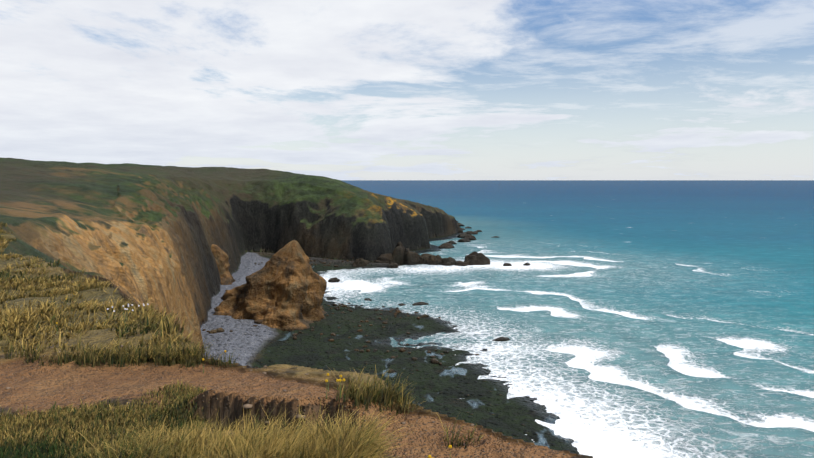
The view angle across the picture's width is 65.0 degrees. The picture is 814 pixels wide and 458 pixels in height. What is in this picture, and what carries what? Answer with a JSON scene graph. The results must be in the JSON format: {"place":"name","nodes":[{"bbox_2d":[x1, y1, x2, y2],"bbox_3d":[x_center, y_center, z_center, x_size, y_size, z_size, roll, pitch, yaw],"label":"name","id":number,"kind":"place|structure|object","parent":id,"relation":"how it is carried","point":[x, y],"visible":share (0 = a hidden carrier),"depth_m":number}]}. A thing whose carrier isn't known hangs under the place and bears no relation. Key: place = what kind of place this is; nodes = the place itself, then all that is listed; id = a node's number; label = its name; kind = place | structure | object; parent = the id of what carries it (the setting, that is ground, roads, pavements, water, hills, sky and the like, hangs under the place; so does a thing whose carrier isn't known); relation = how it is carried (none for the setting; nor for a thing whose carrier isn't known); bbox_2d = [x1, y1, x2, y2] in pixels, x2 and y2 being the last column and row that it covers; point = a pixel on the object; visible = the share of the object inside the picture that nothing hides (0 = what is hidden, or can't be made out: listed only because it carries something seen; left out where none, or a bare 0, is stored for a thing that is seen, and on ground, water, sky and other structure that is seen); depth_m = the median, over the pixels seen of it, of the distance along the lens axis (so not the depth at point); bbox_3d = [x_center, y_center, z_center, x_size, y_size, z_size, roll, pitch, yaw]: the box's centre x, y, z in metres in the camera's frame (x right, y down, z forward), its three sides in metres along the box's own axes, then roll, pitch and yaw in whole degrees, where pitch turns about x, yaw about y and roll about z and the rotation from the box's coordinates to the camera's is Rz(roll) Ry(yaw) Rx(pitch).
{"place":"outdoors","nodes":[
{"label":"outdoors","id":0,"kind":"place"},
{"bbox_2d":[0,221,481,457],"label":"grass","id":1,"kind":"structure","parent":0,"point":[174,436],"depth_m":4.89},
{"bbox_2d":[0,157,592,457],"bbox_3d":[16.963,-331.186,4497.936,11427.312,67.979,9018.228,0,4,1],"label":"terrain","id":2,"kind":"structure","parent":0,"point":[140,233],"depth_m":141.57},
{"bbox_2d":[211,244,234,284],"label":"rock","id":3,"kind":"object","parent":2,"relation":"on","point":[222,262],"visible":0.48,"depth_m":243.08},
{"bbox_2d":[6,345,473,445],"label":"stones","id":4,"kind":"object","parent":2,"relation":"on","point":[246,406],"visible":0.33,"depth_m":4.88},
{"bbox_2d":[56,299,451,457],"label":"flowers","id":5,"kind":"object","parent":2,"relation":"on","point":[340,380],"visible":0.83,"depth_m":4.93},
{"bbox_2d":[212,240,326,331],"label":"sea stack","id":6,"kind":"object","parent":2,"relation":"on","point":[284,288],"visible":0.94,"depth_m":183.68},
{"bbox_2d":[202,257,478,372],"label":"boulders","id":7,"kind":"object","parent":2,"relation":"on","point":[397,310],"visible":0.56,"depth_m":174.02},
{"bbox_2d":[0,0,813,179],"label":"sky","id":8,"kind":"structure","parent":0,"point":[334,89]},
{"bbox_2d":[319,180,813,457],"bbox_3d":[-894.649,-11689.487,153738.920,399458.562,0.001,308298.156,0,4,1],"label":"sea","id":9,"kind":"structure","parent":0,"point":[651,318],"depth_m":221.94},
{"bbox_2d":[328,221,529,340],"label":"sea rocks","id":10,"kind":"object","parent":9,"relation":"in","point":[401,255],"visible":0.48,"depth_m":317.65}
]}

